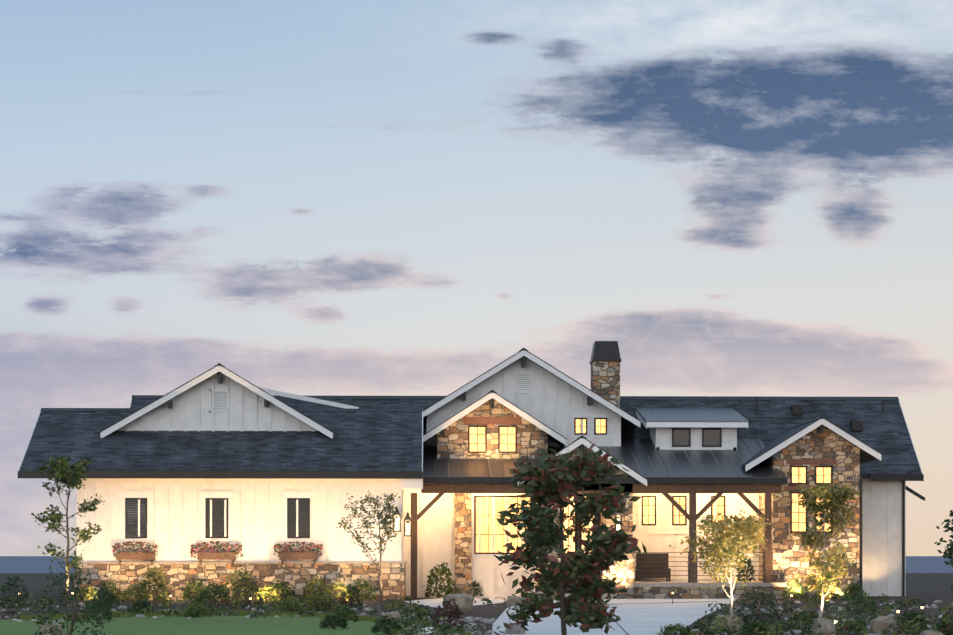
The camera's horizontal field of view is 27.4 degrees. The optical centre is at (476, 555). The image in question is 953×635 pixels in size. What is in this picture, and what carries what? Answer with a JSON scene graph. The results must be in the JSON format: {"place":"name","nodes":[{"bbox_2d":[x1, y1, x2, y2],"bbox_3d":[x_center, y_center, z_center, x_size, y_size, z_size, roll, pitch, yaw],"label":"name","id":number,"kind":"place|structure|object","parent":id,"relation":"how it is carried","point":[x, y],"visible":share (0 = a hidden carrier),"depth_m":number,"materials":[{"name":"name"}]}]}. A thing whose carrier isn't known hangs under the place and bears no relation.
{"place":"outdoors","nodes":[
{"label":"outdoors","id":0,"kind":"place"},
{"bbox_2d":[0,615,453,634],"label":"lawn","id":1,"kind":"structure","parent":0,"point":[214,625],"depth_m":36.23,"materials":[{"name":"green plant"}]},
{"bbox_2d":[32,559,109,634],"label":"shrub","id":2,"kind":"object","parent":1,"relation":"on","point":[44,618],"visible":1,"depth_m":29.19,"materials":[{"name":"green plant"}]},
{"bbox_2d":[83,598,111,622],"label":"shrub","id":3,"kind":"object","parent":1,"relation":"on","point":[106,611],"visible":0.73,"depth_m":38.54,"materials":[{"name":"green plant"}]},
{"bbox_2d":[14,609,476,634],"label":"lawn edge tufts","id":4,"kind":"object","parent":1,"relation":"on","point":[364,617],"visible":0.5,"depth_m":41.82,"materials":[{"name":"green plant"}]},
{"bbox_2d":[319,613,348,628],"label":"shrub","id":5,"kind":"object","parent":1,"relation":"on","point":[339,620],"visible":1,"depth_m":34.90,"materials":[{"name":"green plant"}]},
{"bbox_2d":[371,616,401,633],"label":"shrub","id":6,"kind":"object","parent":1,"relation":"on","point":[382,625],"visible":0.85,"depth_m":32.59,"materials":[{"name":"green plant"}]},
{"bbox_2d":[74,478,405,599],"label":"wing wall","id":7,"kind":"structure","parent":0,"point":[257,519],"depth_m":57.65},
{"bbox_2d":[112,540,158,564],"bbox_3d":[-10.003,-0.095,57.437,1.356,0.725,0.322,0,0,-1],"label":"window box","id":8,"kind":"object","parent":7,"relation":"attached to","point":[120,556],"depth_m":57.35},
{"bbox_2d":[125,498,146,537],"bbox_3d":[-10.006,-1.106,57.580,0.645,1.186,0.044,0,0,-1],"label":"window shutter","id":9,"kind":"object","parent":7,"relation":"in","point":[132,500],"visible":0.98,"depth_m":57.57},
{"bbox_2d":[127,502,145,536],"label":"window blinds","id":10,"kind":"object","parent":9,"relation":"in","point":[136,518],"visible":0.4,"depth_m":57.60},
{"bbox_2d":[120,491,151,541],"bbox_3d":[-10.006,-1.155,57.585,0.955,1.496,0.042,0,0,-1],"label":"window trim","id":11,"kind":"structure","parent":7,"relation":"attached to","point":[143,494],"depth_m":57.57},
{"bbox_2d":[205,498,227,537],"bbox_3d":[-7.642,-1.106,57.639,0.669,1.186,0.044,0,0,-1],"label":"window shutter","id":12,"kind":"object","parent":7,"relation":"in","point":[206,507],"visible":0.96,"depth_m":57.63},
{"bbox_2d":[207,502,223,536],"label":"window blinds","id":13,"kind":"object","parent":12,"relation":"in","point":[216,518],"visible":0.4,"depth_m":57.66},
{"bbox_2d":[190,541,242,564],"bbox_3d":[-7.639,-0.091,57.493,1.571,0.718,0.328,0,0,-1],"label":"window box","id":14,"kind":"object","parent":7,"relation":"attached to","point":[192,548],"depth_m":57.40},
{"bbox_2d":[200,491,233,541],"bbox_3d":[-7.642,-1.155,57.644,0.979,1.496,0.042,0,0,-1],"label":"window trim","id":15,"kind":"structure","parent":7,"relation":"attached to","point":[216,494],"depth_m":57.63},
{"bbox_2d":[19,411,421,483],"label":"wing roof","id":16,"kind":"structure","parent":7,"relation":"on","point":[375,441],"depth_m":58.44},
{"bbox_2d":[117,371,219,429],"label":"gable roof","id":17,"kind":"structure","parent":16,"relation":"on","point":[165,402],"depth_m":59.30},
{"bbox_2d":[101,366,332,437],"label":"gable fascia","id":18,"kind":"structure","parent":17,"relation":"attached to","point":[194,382],"depth_m":58.86,"materials":[{"name":"white"}]},
{"bbox_2d":[100,364,332,432],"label":"roof trim","id":19,"kind":"structure","parent":18,"relation":"attached to","point":[200,375],"depth_m":58.85,"materials":[{"name":"white metal"}]},
{"bbox_2d":[259,387,358,408],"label":"dormer fascia","id":20,"kind":"structure","parent":17,"relation":"attached to","point":[300,397],"depth_m":63.72,"materials":[{"name":"white"}]},
{"bbox_2d":[117,372,317,431],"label":"gable wall","id":21,"kind":"structure","parent":16,"relation":"on","point":[247,410],"depth_m":59.26,"materials":[{"name":"white"}]},
{"bbox_2d":[209,389,226,412],"bbox_3d":[-7.785,-4.682,59.244,0.604,0.701,0.040,0,0,-1],"label":"gable vent","id":22,"kind":"object","parent":21,"relation":"attached to","point":[220,397],"visible":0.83,"depth_m":59.23,"materials":[{"name":"white"}]},
{"bbox_2d":[18,471,422,478],"bbox_3d":[-7.458,-2.360,57.132,11.780,0.210,0.120,0,0,-1],"label":"wing gutter","id":23,"kind":"object","parent":16,"relation":"attached to","point":[262,474],"visible":1,"depth_m":57.10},
{"bbox_2d":[401,479,422,488],"bbox_3d":[-1.905,-2.191,57.736,0.646,0.429,0.850,0,0,-1],"label":"wing eave return","id":24,"kind":"object","parent":16,"relation":"attached to","point":[411,483],"visible":0.71,"depth_m":57.31,"materials":[{"name":"white"}]},
{"bbox_2d":[72,562,406,563],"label":"stone sill","id":25,"kind":"structure","parent":7,"relation":"attached to","point":[242,563],"depth_m":57.56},
{"bbox_2d":[273,541,322,564],"bbox_3d":[-5.238,-0.086,57.554,1.461,0.708,0.327,0,0,-1],"label":"window box","id":26,"kind":"object","parent":7,"relation":"attached to","point":[279,546],"depth_m":57.47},
{"bbox_2d":[287,498,309,537],"bbox_3d":[-5.243,-1.106,57.699,0.669,1.186,0.044,0,0,-1],"label":"window shutter","id":27,"kind":"object","parent":7,"relation":"in","point":[288,517],"visible":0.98,"depth_m":57.69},
{"bbox_2d":[289,500,307,536],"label":"window blinds","id":28,"kind":"object","parent":27,"relation":"in","point":[298,518],"visible":0.4,"depth_m":57.72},
{"bbox_2d":[284,491,314,541],"bbox_3d":[-5.243,-1.155,57.704,0.979,1.496,0.042,0,0,-1],"label":"window trim","id":29,"kind":"structure","parent":7,"relation":"attached to","point":[301,494],"depth_m":57.69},
{"bbox_2d":[455,493,470,594],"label":"stone column","id":30,"kind":"structure","parent":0,"point":[463,542],"depth_m":61.15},
{"bbox_2d":[406,597,525,607],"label":"walkway","id":31,"kind":"structure","parent":0,"point":[435,602],"depth_m":55.95,"materials":[{"name":"concrete"}]},
{"bbox_2d":[404,483,534,597],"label":"porch back wall","id":32,"kind":"structure","parent":31,"relation":"on","point":[435,532],"depth_m":61.43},
{"bbox_2d":[471,493,532,555],"bbox_3d":[0.835,-1.006,61.458,2.059,2.056,0.042,0,0,-1],"label":"window trim","id":33,"kind":"structure","parent":32,"relation":"attached to","point":[491,494],"depth_m":61.42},
{"bbox_2d":[474,496,531,553],"bbox_3d":[0.835,-0.970,61.453,1.809,1.834,0.044,0,0,-1],"label":"porch window frame","id":34,"kind":"object","parent":32,"relation":"in","point":[475,534],"visible":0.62,"depth_m":61.42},
{"bbox_2d":[476,497,529,551],"bbox_3d":[0.835,-0.970,61.477,1.799,1.824,0.001,0,0,-1],"label":"window","id":35,"kind":"structure","parent":34,"relation":"in","point":[500,505],"depth_m":61.47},
{"bbox_2d":[0,573,952,634],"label":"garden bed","id":36,"kind":"object","parent":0,"point":[931,587],"depth_m":55.01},
{"bbox_2d":[0,575,31,607],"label":"shrub","id":37,"kind":"object","parent":36,"relation":"on","point":[6,584],"visible":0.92,"depth_m":48.82,"materials":[{"name":"green plant"}]},
{"bbox_2d":[31,455,104,605],"bbox_3d":[-10.605,-0.631,50.564,1.976,3.911,1.414,0,0,22],"label":"tree","id":38,"kind":"object","parent":36,"relation":"on","point":[59,465],"visible":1,"depth_m":50.57,"materials":[{"name":"green plant"}]},
{"bbox_2d":[90,587,119,609],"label":"shrub","id":39,"kind":"object","parent":36,"relation":"on","point":[103,592],"visible":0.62,"depth_m":47.26,"materials":[{"name":"green plant"}]},
{"bbox_2d":[120,582,150,601],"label":"shrub","id":40,"kind":"object","parent":36,"relation":"on","point":[139,584],"visible":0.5,"depth_m":55.27,"materials":[{"name":"green plant"}]},
{"bbox_2d":[137,570,167,607],"bbox_3d":[-8.118,0.840,48.947,0.844,0.976,0.885,0,0,-1],"label":"shrub","id":41,"kind":"object","parent":36,"relation":"on","point":[160,585],"visible":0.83,"depth_m":48.91,"materials":[{"name":"green plant"}]},
{"bbox_2d":[141,565,171,599],"bbox_3d":[-9.327,0.790,56.712,0.982,1.122,0.994,0,0,-1],"label":"shrub","id":42,"kind":"object","parent":36,"relation":"on","point":[160,573],"visible":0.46,"depth_m":56.69,"materials":[{"name":"green plant"}]},
{"bbox_2d":[179,578,205,600],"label":"shrub","id":43,"kind":"object","parent":36,"relation":"on","point":[186,593],"visible":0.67,"depth_m":56.98,"materials":[{"name":"green plant"}]},
{"bbox_2d":[194,584,228,609],"bbox_3d":[-6.213,1.005,45.923,0.878,0.704,0.881,0,0,-1],"label":"shrub","id":44,"kind":"object","parent":36,"relation":"on","point":[200,600],"visible":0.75,"depth_m":45.81,"materials":[{"name":"green plant"}]},
{"bbox_2d":[222,566,255,600],"bbox_3d":[-6.904,0.838,56.800,1.107,1.080,1.037,0,0,-1],"label":"shrub","id":45,"kind":"object","parent":36,"relation":"on","point":[233,578],"visible":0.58,"depth_m":56.75,"materials":[{"name":"green plant"}]},
{"bbox_2d":[228,574,262,607],"bbox_3d":[-5.783,0.893,48.995,0.897,0.882,0.884,0,0,-1],"label":"shrub","id":46,"kind":"object","parent":36,"relation":"on","point":[240,583],"visible":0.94,"depth_m":48.91,"materials":[{"name":"green plant"}]},
{"bbox_2d":[275,594,304,613],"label":"shrub","id":47,"kind":"object","parent":36,"relation":"on","point":[297,604],"visible":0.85,"depth_m":43.17,"materials":[{"name":"green plant"}]},
{"bbox_2d":[301,573,328,600],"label":"shrub","id":48,"kind":"object","parent":36,"relation":"on","point":[310,589],"visible":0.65,"depth_m":56.77,"materials":[{"name":"green plant"}]},
{"bbox_2d":[305,591,335,613],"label":"shrub","id":49,"kind":"object","parent":36,"relation":"on","point":[315,599],"visible":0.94,"depth_m":44.52,"materials":[{"name":"green plant"}]},
{"bbox_2d":[321,580,351,601],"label":"shrub","id":50,"kind":"object","parent":36,"relation":"on","point":[327,589],"visible":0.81,"depth_m":55.24,"materials":[{"name":"green plant"}]},
{"bbox_2d":[338,584,362,609],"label":"shrub","id":51,"kind":"object","parent":36,"relation":"on","point":[350,598],"visible":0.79,"depth_m":47.43,"materials":[{"name":"green plant"}]},
{"bbox_2d":[350,578,376,600],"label":"shrub","id":52,"kind":"object","parent":36,"relation":"on","point":[366,586],"visible":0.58,"depth_m":56.91,"materials":[{"name":"green plant"}]},
{"bbox_2d":[336,490,402,607],"bbox_3d":[-2.684,-0.166,49.130,1.615,2.971,1.359,0,0,13],"label":"slim tree","id":53,"kind":"object","parent":36,"relation":"on","point":[387,517],"visible":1,"depth_m":49.12,"materials":[{"name":"green plant"}]},
{"bbox_2d":[423,562,455,597],"bbox_3d":[-1.139,0.769,60.205,1.020,1.156,0.981,0,0,-32],"label":"bush","id":54,"kind":"object","parent":36,"relation":"on","point":[443,570],"visible":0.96,"depth_m":60.08,"materials":[{"name":"green plant"}]},
{"bbox_2d":[430,598,465,628],"bbox_3d":[-0.504,1.031,34.236,0.661,0.583,0.670,0,0,-1],"label":"shrub","id":55,"kind":"object","parent":36,"relation":"on","point":[455,612],"visible":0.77,"depth_m":34.19,"materials":[{"name":"red plant"}]},
{"bbox_2d":[405,616,495,634],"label":"river rock bed","id":56,"kind":"object","parent":36,"relation":"on","point":[487,620],"visible":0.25,"depth_m":37.76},
{"bbox_2d":[443,593,473,613],"bbox_3d":[-0.407,1.097,44.634,0.711,0.486,1.003,0,0,-1],"label":"boulder","id":57,"kind":"object","parent":36,"relation":"on","point":[465,602],"visible":0.56,"depth_m":44.26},
{"bbox_2d":[0,589,952,634],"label":"shrubs","id":58,"kind":"object","parent":36,"relation":"on","point":[429,622],"visible":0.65,"depth_m":39.79,"materials":[{"name":"green plant"}]},
{"bbox_2d":[0,597,952,634],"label":"small bed rocks","id":59,"kind":"object","parent":36,"relation":"on","point":[472,620],"visible":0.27,"depth_m":45.51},
{"bbox_2d":[657,623,693,634],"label":"shrub","id":60,"kind":"object","parent":36,"relation":"on","point":[671,629],"visible":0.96,"depth_m":29.39,"materials":[{"name":"green plant"}]},
{"bbox_2d":[669,509,776,615],"bbox_3d":[4.148,0.267,32.830,1.760,2.110,1.800,0,0,-1],"label":"tree","id":61,"kind":"object","parent":36,"relation":"on","point":[749,525],"visible":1,"depth_m":32.80,"materials":[{"name":"green plant"}]},
{"bbox_2d":[739,619,772,634],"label":"shrub","id":62,"kind":"object","parent":36,"relation":"on","point":[749,625],"visible":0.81,"depth_m":30.72,"materials":[{"name":"green plant"}]},
{"bbox_2d":[733,585,784,622],"bbox_3d":[5.466,0.982,37.928,0.993,0.822,0.980,0,0,29],"label":"shrub","id":63,"kind":"object","parent":36,"relation":"on","point":[769,601],"visible":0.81,"depth_m":37.84,"materials":[{"name":"green plant"}]},
{"bbox_2d":[781,579,805,598],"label":"shrub","id":64,"kind":"object","parent":36,"relation":"on","point":[790,583],"visible":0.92,"depth_m":58.90,"materials":[{"name":"green plant"}]},
{"bbox_2d":[783,610,817,634],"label":"shrub","id":65,"kind":"object","parent":36,"relation":"on","point":[798,616],"visible":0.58,"depth_m":32.06,"materials":[{"name":"green plant"}]},
{"bbox_2d":[759,425,859,598],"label":"stone wall","id":66,"kind":"structure","parent":36,"relation":"on","point":[790,560],"depth_m":60.12,"materials":[{"name":"stone"}]},
{"bbox_2d":[792,494,805,530],"bbox_3d":[9.891,-1.331,60.103,0.511,1.241,0.001,0,0,-1],"label":"window pane","id":67,"kind":"object","parent":66,"relation":"in","point":[802,518],"visible":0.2,"depth_m":60.10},
{"bbox_2d":[741,419,878,469],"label":"gable roof","id":68,"kind":"structure","parent":66,"relation":"on","point":[865,456],"depth_m":61.00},
{"bbox_2d":[745,419,880,471],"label":"gable fascia","id":69,"kind":"structure","parent":68,"relation":"attached to","point":[811,427],"depth_m":59.72,"materials":[{"name":"white"}]},
{"bbox_2d":[786,459,835,490],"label":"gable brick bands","id":70,"kind":"object","parent":66,"relation":"attached to","point":[808,461],"visible":0.68,"depth_m":60.09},
{"bbox_2d":[859,472,904,595],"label":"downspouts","id":71,"kind":"object","parent":66,"relation":"attached to","point":[903,535],"visible":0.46,"depth_m":63.30,"materials":[{"name":"brown metal"}]},
{"bbox_2d":[806,618,836,634],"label":"boulder","id":72,"kind":"object","parent":36,"relation":"on","point":[827,627],"visible":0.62,"depth_m":31.90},
{"bbox_2d":[789,482,863,617],"bbox_3d":[6.099,0.024,33.972,1.352,2.600,1.454,0,0,-1],"label":"aspen tree","id":73,"kind":"object","parent":36,"relation":"on","point":[825,494],"visible":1,"depth_m":33.88,"materials":[{"name":"green plant"}]},
{"bbox_2d":[844,590,876,615],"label":"shrub","id":74,"kind":"object","parent":36,"relation":"on","point":[857,601],"visible":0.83,"depth_m":42.23,"materials":[{"name":"green plant"}]},
{"bbox_2d":[869,616,897,634],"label":"boulder","id":75,"kind":"object","parent":36,"relation":"on","point":[879,623],"visible":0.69,"depth_m":31.99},
{"bbox_2d":[862,478,905,595],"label":"wing wall","id":76,"kind":"structure","parent":36,"relation":"on","point":[882,537],"depth_m":63.37,"materials":[{"name":"white"}]},
{"bbox_2d":[897,608,929,632],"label":"shrub","id":77,"kind":"object","parent":36,"relation":"on","point":[909,615],"visible":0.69,"depth_m":32.82,"materials":[{"name":"green plant"}]},
{"bbox_2d":[0,556,952,572],"bbox_3d":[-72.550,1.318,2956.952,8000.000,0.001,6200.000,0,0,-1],"label":"sea","id":78,"kind":"structure","parent":0,"point":[43,564],"depth_m":294.80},
{"bbox_2d":[494,443,646,634],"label":"tree","id":79,"kind":"object","parent":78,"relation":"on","point":[586,468],"visible":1,"depth_m":25.68,"materials":[{"name":"green plant"}]},
{"bbox_2d":[934,510,952,596],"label":"tree","id":80,"kind":"object","parent":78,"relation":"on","point":[949,554],"visible":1,"depth_m":27.99,"materials":[{"name":"green plant"}]},
{"bbox_2d":[0,0,952,555],"label":"sky","id":81,"kind":"structure","parent":0,"point":[298,197],"materials":[{"name":"blue"}]},
{"bbox_2d":[437,398,547,458],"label":"stone wall","id":82,"kind":"structure","parent":0,"point":[452,443],"depth_m":61.27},
{"bbox_2d":[470,427,484,450],"bbox_3d":[0.027,-3.644,61.256,0.573,0.847,0.001,0,0,-1],"label":"window pane","id":83,"kind":"object","parent":82,"relation":"in","point":[473,438],"visible":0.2,"depth_m":61.26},
{"bbox_2d":[463,417,521,423],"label":"lintel","id":84,"kind":"structure","parent":82,"relation":"attached to","point":[492,420],"depth_m":61.25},
{"bbox_2d":[423,393,566,445],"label":"roof fascia","id":85,"kind":"structure","parent":82,"relation":"attached to","point":[504,402],"depth_m":60.87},
{"bbox_2d":[500,427,514,450],"bbox_3d":[0.974,-3.644,61.280,0.573,0.847,0.001,0,0,-1],"label":"window pane","id":86,"kind":"object","parent":82,"relation":"in","point":[511,441],"visible":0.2,"depth_m":61.28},
{"bbox_2d":[427,356,620,446],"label":"gable wall","id":87,"kind":"structure","parent":0,"point":[552,401],"depth_m":62.91,"materials":[{"name":"wood"}]},
{"bbox_2d":[411,493,771,598],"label":"porch posts","id":88,"kind":"object","parent":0,"point":[692,516],"visible":0.88,"depth_m":59.45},
{"bbox_2d":[634,552,764,582],"bbox_3d":[6.750,0.349,59.528,4.035,0.937,0.040,0,0,-1],"label":"porch railing","id":89,"kind":"object","parent":88,"relation":"attached to","point":[763,566],"visible":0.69,"depth_m":59.50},
{"bbox_2d":[421,484,780,492],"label":"porch beam","id":90,"kind":"structure","parent":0,"point":[637,488],"depth_m":59.39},
{"bbox_2d":[423,439,786,476],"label":"porch roof","id":91,"kind":"structure","parent":90,"relation":"on","point":[644,457],"depth_m":60.82,"materials":[{"name":"metal"}]},
{"bbox_2d":[423,477,786,483],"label":"beam","id":92,"kind":"structure","parent":91,"relation":"attached to","point":[650,480],"depth_m":59.14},
{"bbox_2d":[649,427,736,449],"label":"dormer wall","id":93,"kind":"structure","parent":91,"relation":"on","point":[661,437],"depth_m":62.63,"materials":[{"name":"white"}]},
{"bbox_2d":[674,430,688,444],"bbox_3d":[6.549,-3.781,62.620,0.584,0.584,0.001,0,0,-1],"label":"window","id":94,"kind":"structure","parent":93,"relation":"in","point":[681,437],"depth_m":62.62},
{"bbox_2d":[635,408,747,421],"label":"dormer roof","id":95,"kind":"structure","parent":93,"relation":"on","point":[689,414],"depth_m":63.59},
{"bbox_2d":[704,430,719,444],"bbox_3d":[7.527,-3.781,62.645,0.610,0.584,0.001,0,0,-1],"label":"window","id":96,"kind":"structure","parent":93,"relation":"in","point":[711,437],"depth_m":62.65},
{"bbox_2d":[492,599,735,634],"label":"driveway pavement","id":97,"kind":"structure","parent":0,"point":[653,616],"depth_m":41.39,"materials":[{"name":"concrete"}]},
{"bbox_2d":[535,444,633,598],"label":"stone wall","id":98,"kind":"structure","parent":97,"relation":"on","point":[624,571],"depth_m":59.31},
{"bbox_2d":[560,493,599,568],"bbox_3d":[3.166,-0.794,60.929,1.354,2.424,0.140,0,0,-1],"label":"entry door frame","id":99,"kind":"object","parent":98,"relation":"in","point":[577,547],"visible":0.19,"depth_m":60.90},
{"bbox_2d":[563,497,593,554],"bbox_3d":[3.166,-0.919,60.939,1.014,1.834,0.001,0,0,-1],"label":"entry door glass","id":100,"kind":"object","parent":99,"relation":"in","point":[571,542],"depth_m":60.93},
{"bbox_2d":[518,438,646,485],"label":"roof fascia","id":101,"kind":"structure","parent":98,"relation":"attached to","point":[588,444],"depth_m":58.95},
{"bbox_2d":[633,493,758,580],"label":"porch back wall","id":102,"kind":"structure","parent":0,"point":[662,537],"depth_m":62.62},
{"bbox_2d":[639,493,659,527],"bbox_3d":[5.509,-1.485,62.575,0.737,1.201,0.042,0,0,-1],"label":"window trim","id":103,"kind":"structure","parent":102,"relation":"attached to","point":[657,495],"depth_m":62.56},
{"bbox_2d":[643,497,654,523],"bbox_3d":[5.508,-1.444,62.594,0.457,0.940,0.001,0,0,-1],"label":"window","id":104,"kind":"structure","parent":103,"relation":"in","point":[645,510],"depth_m":62.59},
{"bbox_2d":[668,493,688,527],"bbox_3d":[6.486,-1.485,62.599,0.737,1.201,0.042,0,0,-1],"label":"window trim","id":105,"kind":"structure","parent":102,"relation":"attached to","point":[670,512],"depth_m":62.58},
{"bbox_2d":[634,587,789,598],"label":"stone retaining wall","id":106,"kind":"structure","parent":0,"point":[679,593],"depth_m":59.53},
{"bbox_2d":[634,581,789,586],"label":"porch floor","id":107,"kind":"structure","parent":106,"relation":"on","point":[697,584],"depth_m":59.51,"materials":[{"name":"concrete"}]},
{"bbox_2d":[636,553,670,581],"bbox_3d":[5.599,0.368,61.975,1.004,0.900,0.750,0,0,-1],"label":"bench","id":108,"kind":"object","parent":107,"relation":"on","point":[653,570],"visible":0.94,"depth_m":62.14,"materials":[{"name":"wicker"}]},
{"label":"wall","id":109,"kind":"object","parent":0,"visible":0},
{"bbox_2d":[130,399,921,477],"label":"roof","id":110,"kind":"structure","parent":109,"relation":"on","point":[885,434],"depth_m":65.28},
{"bbox_2d":[41,348,898,442],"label":"roof ridge caps","id":111,"kind":"object","parent":110,"relation":"on","point":[441,397],"visible":0.48,"depth_m":65.70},
{"bbox_2d":[363,397,883,430],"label":"roof vents","id":112,"kind":"object","parent":110,"relation":"attached to","point":[854,425],"visible":0.52,"depth_m":65.22,"materials":[{"name":"brown metal"}]},
{"bbox_2d":[636,411,747,427],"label":"dormer fascia","id":113,"kind":"structure","parent":110,"relation":"on","point":[700,424],"depth_m":62.27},
{"bbox_2d":[869,474,923,480],"bbox_3d":[13.496,-2.512,62.908,1.730,0.210,0.120,0,0,-1],"label":"gutter","id":114,"kind":"object","parent":110,"relation":"attached to","point":[896,477],"visible":0.86,"depth_m":62.85,"materials":[{"name":"brown metal"}]},
{"bbox_2d":[423,356,637,429],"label":"roof fascia","id":115,"kind":"structure","parent":109,"relation":"on","point":[627,423],"depth_m":63.32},
{"bbox_2d":[423,351,640,427],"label":"roof fascia","id":116,"kind":"structure","parent":115,"relation":"attached to","point":[546,366],"depth_m":62.41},
{"bbox_2d":[591,361,619,407],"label":"chimney stone","id":117,"kind":"object","parent":115,"relation":"on","point":[605,379],"visible":0.36,"depth_m":65.47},
{"bbox_2d":[589,341,620,363],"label":"chimney cap","id":118,"kind":"object","parent":117,"relation":"on","point":[605,350],"visible":0.79,"depth_m":65.50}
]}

